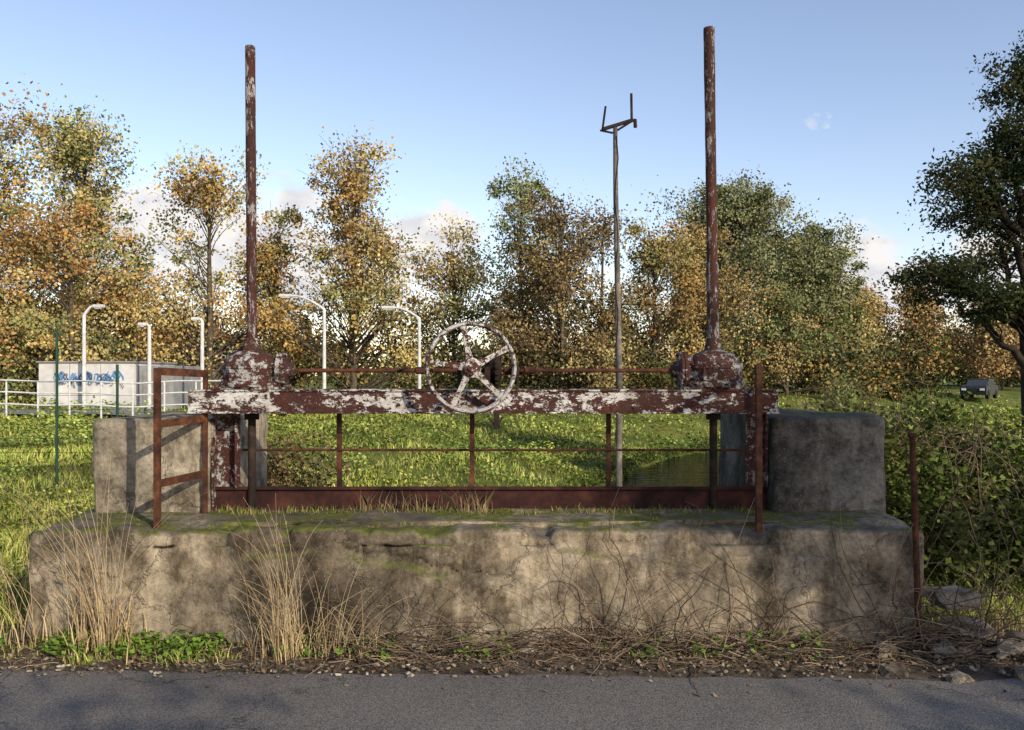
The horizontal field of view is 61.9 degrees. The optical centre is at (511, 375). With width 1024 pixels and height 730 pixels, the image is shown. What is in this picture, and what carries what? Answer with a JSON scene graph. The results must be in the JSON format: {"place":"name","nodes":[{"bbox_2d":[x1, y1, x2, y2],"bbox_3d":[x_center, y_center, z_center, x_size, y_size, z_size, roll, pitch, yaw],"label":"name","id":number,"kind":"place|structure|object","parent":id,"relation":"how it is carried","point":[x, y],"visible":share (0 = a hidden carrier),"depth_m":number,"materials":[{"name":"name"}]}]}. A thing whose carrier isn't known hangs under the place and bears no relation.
{"place":"outdoors","nodes":[
{"label":"outdoors","id":0,"kind":"place"},
{"bbox_2d":[0,471,93,593],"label":"dry reed grass","id":1,"kind":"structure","parent":0,"point":[28,539],"depth_m":6.18,"materials":[{"name":"beige plant"}]},
{"bbox_2d":[2,457,214,664],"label":"dry reed grass","id":2,"kind":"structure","parent":0,"point":[96,632],"depth_m":4.88,"materials":[{"name":"beige plant"}]},
{"bbox_2d":[154,324,231,340],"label":"hip roof","id":3,"kind":"structure","parent":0,"point":[204,331],"depth_m":92.06,"materials":[{"name":"ceramic"}]},
{"bbox_2d":[0,669,1023,729],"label":"asphalt road","id":4,"kind":"structure","parent":0,"point":[100,700],"depth_m":4.17,"materials":[{"name":"grey asphalt"}]},
{"bbox_2d":[0,376,1023,681],"bbox_3d":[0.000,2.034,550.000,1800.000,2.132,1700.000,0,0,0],"label":"ground","id":5,"kind":"structure","parent":0,"point":[916,672],"depth_m":5.28,"materials":[{"name":"green plant"}]},
{"bbox_2d":[0,482,73,647],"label":"dry reed grass","id":6,"kind":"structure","parent":5,"relation":"on","point":[21,625],"depth_m":4.99,"materials":[{"name":"beige plant"}]},
{"bbox_2d":[0,329,118,486],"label":"green wire fence","id":7,"kind":"object","parent":5,"relation":"on","point":[56,452],"visible":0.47,"depth_m":11.99,"materials":[{"name":"metal"}]},
{"bbox_2d":[0,72,162,400],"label":"plane tree","id":8,"kind":"object","parent":5,"relation":"on","point":[9,166],"visible":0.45,"depth_m":38.44,"materials":[{"name":"orange plant"}]},
{"bbox_2d":[0,408,167,415],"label":"footpath","id":9,"kind":"structure","parent":5,"relation":"on","point":[33,411],"depth_m":28.90,"materials":[{"name":"grey concrete"}]},
{"bbox_2d":[0,95,174,360],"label":"poplar tree","id":10,"kind":"object","parent":5,"relation":"on","point":[82,142],"visible":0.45,"depth_m":41.45,"materials":[{"name":"orange plant"}]},
{"bbox_2d":[82,304,104,408],"bbox_3d":[-15.953,-0.638,32.500,0.855,4.115,0.240,0,0,0],"label":"street lamp","id":11,"kind":"object","parent":5,"relation":"on","point":[98,306],"visible":0.97,"depth_m":32.44,"materials":[{"name":"white metal"}]},
{"bbox_2d":[0,182,193,405],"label":"plane tree","id":12,"kind":"object","parent":5,"relation":"on","point":[32,332],"visible":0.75,"depth_m":35.33,"materials":[{"name":"orange plant"}]},
{"bbox_2d":[39,363,174,405],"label":"walls","id":13,"kind":"structure","parent":5,"relation":"on","point":[129,371],"depth_m":33.00,"materials":[{"name":"white paint"}]},
{"bbox_2d":[53,371,123,385],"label":"graffiti strokes","id":14,"kind":"object","parent":13,"relation":"attached to","point":[74,376],"visible":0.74,"depth_m":32.96,"materials":[{"name":"blue paint"}]},
{"bbox_2d":[58,371,123,387],"bbox_3d":[-16.314,0.165,32.919,2.681,0.652,0.005,0,0,1],"label":"graffiti outline","id":15,"kind":"object","parent":13,"relation":"attached to","point":[105,379],"visible":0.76,"depth_m":32.92,"materials":[{"name":"blue paint"}]},
{"bbox_2d":[48,363,134,408],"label":"panel joints","id":16,"kind":"object","parent":13,"relation":"attached to","point":[93,407],"visible":0.32,"depth_m":32.99,"materials":[{"name":"grey"}]},
{"bbox_2d":[36,361,177,363],"bbox_3d":[-16.450,-0.516,35.000,3.860,0.067,4.160,0,0,0],"label":"roof cap","id":17,"kind":"object","parent":13,"relation":"on","point":[106,362],"visible":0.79,"depth_m":32.92,"materials":[{"name":"grey metal"}]},
{"bbox_2d":[0,379,220,419],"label":"footbridge railing","id":18,"kind":"object","parent":5,"relation":"on","point":[100,393],"visible":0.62,"depth_m":26.98,"materials":[{"name":"white metal"}]},
{"bbox_2d":[138,322,151,408],"bbox_3d":[-13.760,-0.243,32.000,0.480,3.465,0.240,0,0,0],"label":"street lamp","id":19,"kind":"object","parent":5,"relation":"on","point":[149,371],"visible":0.99,"depth_m":31.94,"materials":[{"name":"white metal"}]},
{"bbox_2d":[138,366,199,409],"bbox_3d":[-13.895,0.485,34.900,1.390,1.730,3.200,0,0,0],"label":"side annex","id":20,"kind":"object","parent":5,"relation":"on","point":[180,398],"visible":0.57,"depth_m":33.57,"materials":[{"name":"grey metal"}]},
{"bbox_2d":[143,370,169,405],"bbox_3d":[-13.875,0.525,33.283,1.050,1.450,0.027,0,0,0],"label":"annex door","id":21,"kind":"structure","parent":20,"relation":"attached to","point":[166,378],"depth_m":33.27,"materials":[{"name":"white metal"}]},
{"bbox_2d":[135,341,236,377],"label":"walls","id":22,"kind":"structure","parent":5,"relation":"on","point":[213,347],"depth_m":90.00,"materials":[{"name":"white paint"}]},
{"bbox_2d":[191,317,203,388],"bbox_3d":[-11.960,-0.381,32.500,0.480,3.665,0.240,0,0,0],"label":"street lamp","id":23,"kind":"object","parent":5,"relation":"on","point":[201,342],"visible":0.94,"depth_m":32.44,"materials":[{"name":"white metal"}]},
{"bbox_2d":[98,140,305,388],"bbox_3d":[-15.218,-4.646,40.365,8.195,13.005,10.852,0,0,38],"label":"plane tree","id":24,"kind":"object","parent":5,"relation":"on","point":[187,326],"visible":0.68,"depth_m":39.71,"materials":[{"name":"orange plant"}]},
{"bbox_2d":[196,493,348,671],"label":"dry reed grass","id":25,"kind":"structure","parent":5,"relation":"on","point":[286,639],"depth_m":4.80,"materials":[{"name":"beige plant"}]},
{"bbox_2d":[219,203,362,388],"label":"plane tree","id":26,"kind":"object","parent":5,"relation":"on","point":[274,251],"visible":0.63,"depth_m":42.49,"materials":[{"name":"brown plant"}]},
{"bbox_2d":[279,294,325,388],"bbox_3d":[-8.585,-0.918,35.000,1.930,4.815,0.240,0,0,0],"label":"street lamp","id":27,"kind":"object","parent":5,"relation":"on","point":[324,336],"visible":0.93,"depth_m":34.95,"materials":[{"name":"white metal"}]},
{"bbox_2d":[267,417,367,485],"bbox_3d":[-3.472,1.144,12.042,2.874,1.696,2.112,0,0,0],"label":"dry shrub","id":28,"kind":"object","parent":5,"relation":"on","point":[275,473],"visible":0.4,"depth_m":11.83,"materials":[{"name":"green plant"}]},
{"bbox_2d":[236,120,447,388],"bbox_3d":[-7.311,-5.141,39.395,9.814,13.172,7.763,0,0,-33],"label":"plane tree","id":29,"kind":"object","parent":5,"relation":"on","point":[364,285],"visible":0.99,"depth_m":39.37,"materials":[{"name":"orange plant"}]},
{"bbox_2d":[289,559,411,660],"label":"dry reed grass","id":30,"kind":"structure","parent":5,"relation":"on","point":[340,638],"depth_m":4.85,"materials":[{"name":"beige plant"}]},
{"bbox_2d":[381,306,420,388],"bbox_3d":[-4.535,-0.709,35.000,1.630,4.265,0.240,0,0,0],"label":"street lamp","id":31,"kind":"object","parent":5,"relation":"on","point":[419,334],"visible":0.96,"depth_m":34.94,"materials":[{"name":"white metal"}]},
{"bbox_2d":[0,626,832,661],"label":"verge weeds","id":32,"kind":"object","parent":5,"relation":"on","point":[176,644],"visible":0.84,"depth_m":4.85,"materials":[{"name":"green plant"}]},
{"bbox_2d":[380,212,503,388],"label":"plane tree","id":33,"kind":"object","parent":5,"relation":"on","point":[454,304],"visible":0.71,"depth_m":49.48,"materials":[{"name":"green plant"}]},
{"bbox_2d":[226,551,662,653],"bbox_3d":[-0.358,1.294,4.845,2.636,0.604,0.386,0,0,0],"label":"dead bramble","id":34,"kind":"object","parent":5,"relation":"on","point":[449,622],"visible":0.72,"depth_m":4.96,"materials":[{"name":"brown plant"}]},
{"bbox_2d":[26,508,923,644],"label":"concrete slab","id":35,"kind":"structure","parent":5,"relation":"on","point":[192,584],"depth_m":5.07,"materials":[{"name":"grey concrete"}]},
{"bbox_2d":[92,411,267,512],"bbox_3d":[-2.414,1.748,6.389,0.814,2.941,1.456,0,0,0],"label":"concrete abutment","id":36,"kind":"object","parent":35,"relation":"on","point":[125,444],"visible":0.17,"depth_m":5.68,"materials":[{"name":"grey concrete"}]},
{"bbox_2d":[153,367,207,528],"bbox_3d":[-2.102,0.446,5.432,0.043,0.990,0.507,0,0,16],"label":"guard railing","id":37,"kind":"object","parent":35,"relation":"on","point":[158,425],"visible":0.87,"depth_m":5.30,"materials":[{"name":"orange metal"}]},
{"bbox_2d":[360,490,494,512],"bbox_3d":[-0.572,0.838,5.700,0.960,0.175,0.286,0,0,0],"label":"dry tuft","id":38,"kind":"object","parent":35,"relation":"on","point":[452,503],"visible":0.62,"depth_m":5.69,"materials":[{"name":"beige plant"}]},
{"bbox_2d":[187,26,778,510],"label":"sluice gate","id":39,"kind":"structure","parent":35,"relation":"on","point":[255,382],"depth_m":5.75,"materials":[{"name":"brown metal"}]},
{"bbox_2d":[134,502,892,528],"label":"moss","id":40,"kind":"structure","parent":35,"relation":"on","point":[289,509],"depth_m":5.66,"materials":[{"name":"green plant"}]},
{"bbox_2d":[755,364,761,532],"bbox_3d":[1.534,0.436,5.323,0.043,1.010,0.504,0,0,15],"label":"guard railing","id":41,"kind":"object","parent":35,"relation":"on","point":[758,448],"visible":1,"depth_m":5.08,"materials":[{"name":"orange metal"}]},
{"bbox_2d":[718,408,885,512],"bbox_3d":[2.118,1.738,6.441,0.795,2.973,1.569,0,0,0],"label":"concrete abutment","id":42,"kind":"object","parent":35,"relation":"on","point":[823,461],"visible":0.34,"depth_m":5.68,"materials":[{"name":"grey concrete"}]},
{"bbox_2d":[0,629,1008,667],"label":"verge grass","id":43,"kind":"structure","parent":5,"relation":"on","point":[84,661],"depth_m":4.82,"materials":[{"name":"green plant"}]},
{"bbox_2d":[0,292,1020,404],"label":"distant treeline","id":44,"kind":"object","parent":5,"relation":"on","point":[896,380],"visible":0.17,"depth_m":53.98,"materials":[{"name":"green plant"}]},
{"bbox_2d":[0,628,1020,675],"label":"straw litter","id":45,"kind":"object","parent":5,"relation":"on","point":[237,647],"visible":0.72,"depth_m":4.76,"materials":[{"name":"beige plant"}]},
{"bbox_2d":[0,394,1021,591],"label":"broadleaf weeds","id":46,"kind":"object","parent":5,"relation":"on","point":[551,444],"visible":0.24,"depth_m":21.80,"materials":[{"name":"green plant"}]},
{"bbox_2d":[0,388,1023,631],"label":"grass","id":47,"kind":"structure","parent":5,"relation":"on","point":[62,462],"depth_m":17.38,"materials":[{"name":"green plant"}]},
{"bbox_2d":[0,637,1023,699],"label":"fallen leaves","id":48,"kind":"object","parent":5,"relation":"on","point":[659,666],"visible":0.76,"depth_m":4.72,"materials":[{"name":"brown plant"}]},
{"bbox_2d":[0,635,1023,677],"bbox_3d":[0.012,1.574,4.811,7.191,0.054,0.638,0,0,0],"label":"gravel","id":49,"kind":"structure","parent":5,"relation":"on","point":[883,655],"depth_m":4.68,"materials":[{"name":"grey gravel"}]},
{"bbox_2d":[451,153,588,388],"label":"poplar tree","id":50,"kind":"object","parent":5,"relation":"on","point":[535,185],"visible":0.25,"depth_m":47.59,"materials":[{"name":"green plant"}]},
{"bbox_2d":[468,178,648,388],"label":"plane tree","id":51,"kind":"object","parent":5,"relation":"on","point":[560,276],"visible":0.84,"depth_m":43.03,"materials":[{"name":"green plant"}]},
{"bbox_2d":[552,189,664,388],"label":"plane tree","id":52,"kind":"object","parent":5,"relation":"on","point":[603,334],"visible":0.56,"depth_m":45.36,"materials":[{"name":"brown plant"}]},
{"bbox_2d":[541,434,719,485],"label":"waterside plants","id":53,"kind":"object","parent":5,"relation":"on","point":[594,482],"visible":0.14,"depth_m":24.73,"materials":[{"name":"green plant"}]},
{"bbox_2d":[573,209,728,388],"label":"plane tree","id":54,"kind":"object","parent":5,"relation":"on","point":[661,257],"visible":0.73,"depth_m":46.82,"materials":[{"name":"orange plant"}]},
{"bbox_2d":[299,564,1023,692],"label":"dead twigs","id":55,"kind":"object","parent":5,"relation":"on","point":[589,644],"visible":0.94,"depth_m":4.81,"materials":[{"name":"brown plant"}]},
{"bbox_2d":[653,212,776,363],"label":"plane tree","id":56,"kind":"object","parent":5,"relation":"on","point":[731,308],"visible":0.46,"depth_m":48.64,"materials":[{"name":"orange plant"}]},
{"bbox_2d":[410,583,1023,682],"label":"broken concrete rubble","id":57,"kind":"object","parent":5,"relation":"on","point":[894,671],"visible":0.69,"depth_m":4.93,"materials":[{"name":"concrete"}]},
{"bbox_2d":[433,472,1023,668],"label":"dead bramble","id":58,"kind":"object","parent":5,"relation":"on","point":[675,629],"visible":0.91,"depth_m":4.93,"materials":[{"name":"brown plant"}]},
{"bbox_2d":[631,160,849,394],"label":"eucalyptus tree","id":59,"kind":"object","parent":5,"relation":"on","point":[738,207],"visible":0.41,"depth_m":57.66,"materials":[{"name":"green plant"}]},
{"bbox_2d":[730,272,873,400],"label":"plane tree","id":60,"kind":"object","parent":5,"relation":"on","point":[785,309],"visible":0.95,"depth_m":51.50,"materials":[{"name":"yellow plant"}]},
{"bbox_2d":[734,212,908,394],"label":"eucalyptus tree","id":61,"kind":"object","parent":5,"relation":"on","point":[815,262],"visible":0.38,"depth_m":58.46,"materials":[{"name":"green plant"}]},
{"bbox_2d":[793,315,869,392],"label":"plane tree","id":62,"kind":"object","parent":5,"relation":"on","point":[845,339],"visible":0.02,"depth_m":64.05,"materials":[{"name":"green plant"}]},
{"bbox_2d":[825,272,900,369],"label":"plane tree","id":63,"kind":"object","parent":5,"relation":"on","point":[864,318],"visible":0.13,"depth_m":68.70,"materials":[{"name":"yellow plant"}]},
{"bbox_2d":[845,288,906,379],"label":"plane tree","id":64,"kind":"object","parent":5,"relation":"on","point":[877,312],"visible":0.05,"depth_m":82.61,"materials":[{"name":"brown plant"}]},
{"bbox_2d":[851,284,915,384],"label":"plane tree","id":65,"kind":"object","parent":5,"relation":"on","point":[888,324],"visible":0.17,"depth_m":89.15,"materials":[{"name":"brown plant"}]},
{"bbox_2d":[775,465,1023,648],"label":"dead bramble","id":66,"kind":"object","parent":5,"relation":"on","point":[1006,607],"visible":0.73,"depth_m":5.03,"materials":[{"name":"brown plant"}]},
{"bbox_2d":[786,373,1023,607],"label":"bramble bush","id":67,"kind":"object","parent":5,"relation":"on","point":[953,492],"visible":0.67,"depth_m":6.39,"materials":[{"name":"green plant"}]},
{"bbox_2d":[907,433,922,646],"bbox_3d":[2.371,1.019,5.007,0.101,1.363,0.048,0,0,-15],"label":"rusty fence post","id":68,"kind":"object","parent":5,"relation":"on","point":[914,501],"visible":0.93,"depth_m":5.00,"materials":[{"name":"orange metal"}]},
{"bbox_2d":[865,282,965,385],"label":"plane tree","id":69,"kind":"object","parent":5,"relation":"on","point":[931,324],"visible":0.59,"depth_m":87.42,"materials":[{"name":"brown plant"}]},
{"bbox_2d":[891,299,976,386],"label":"plane tree","id":70,"kind":"object","parent":5,"relation":"on","point":[953,355],"visible":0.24,"depth_m":90.17,"materials":[{"name":"brown plant"}]},
{"bbox_2d":[866,30,1023,438],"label":"elm tree","id":71,"kind":"object","parent":5,"relation":"on","point":[1005,165],"visible":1,"depth_m":15.81,"materials":[{"name":"green plant"}]},
{"bbox_2d":[937,299,1016,378],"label":"plane tree","id":72,"kind":"object","parent":5,"relation":"on","point":[968,355],"visible":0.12,"depth_m":89.49,"materials":[{"name":"brown plant"}]},
{"bbox_2d":[960,379,997,398],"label":"parked car","id":73,"kind":"object","parent":5,"relation":"on","point":[987,388],"visible":0.97,"depth_m":61.94,"materials":[{"name":"paint"}]},
{"bbox_2d":[937,564,1023,637],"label":"dry reed grass","id":74,"kind":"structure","parent":5,"relation":"on","point":[998,617],"depth_m":5.17,"materials":[{"name":"beige plant"}]},
{"bbox_2d":[950,305,1019,390],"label":"plane tree","id":75,"kind":"object","parent":5,"relation":"on","point":[994,353],"visible":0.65,"depth_m":78.93,"materials":[{"name":"orange plant"}]},
{"bbox_2d":[960,328,1019,386],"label":"plane tree","id":76,"kind":"object","parent":5,"relation":"on","point":[1007,380],"visible":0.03,"depth_m":91.94,"materials":[{"name":"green plant"}]},
{"bbox_2d":[0,0,1023,375],"label":"sky","id":77,"kind":"structure","parent":0,"point":[843,103],"materials":[{"name":"blue"}]},
{"bbox_2d":[611,451,719,485],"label":"canal water","id":78,"kind":"structure","parent":0,"point":[690,470],"depth_m":24.32,"materials":[{"name":"green liquid"}]},
{"bbox_2d":[600,93,636,485],"bbox_3d":[1.161,-0.035,9.300,0.408,6.070,0.072,0,0,0],"label":"antenna mast","id":79,"kind":"object","parent":78,"relation":"in","point":[618,365],"visible":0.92,"depth_m":9.28,"materials":[{"name":"metal"}]}
]}

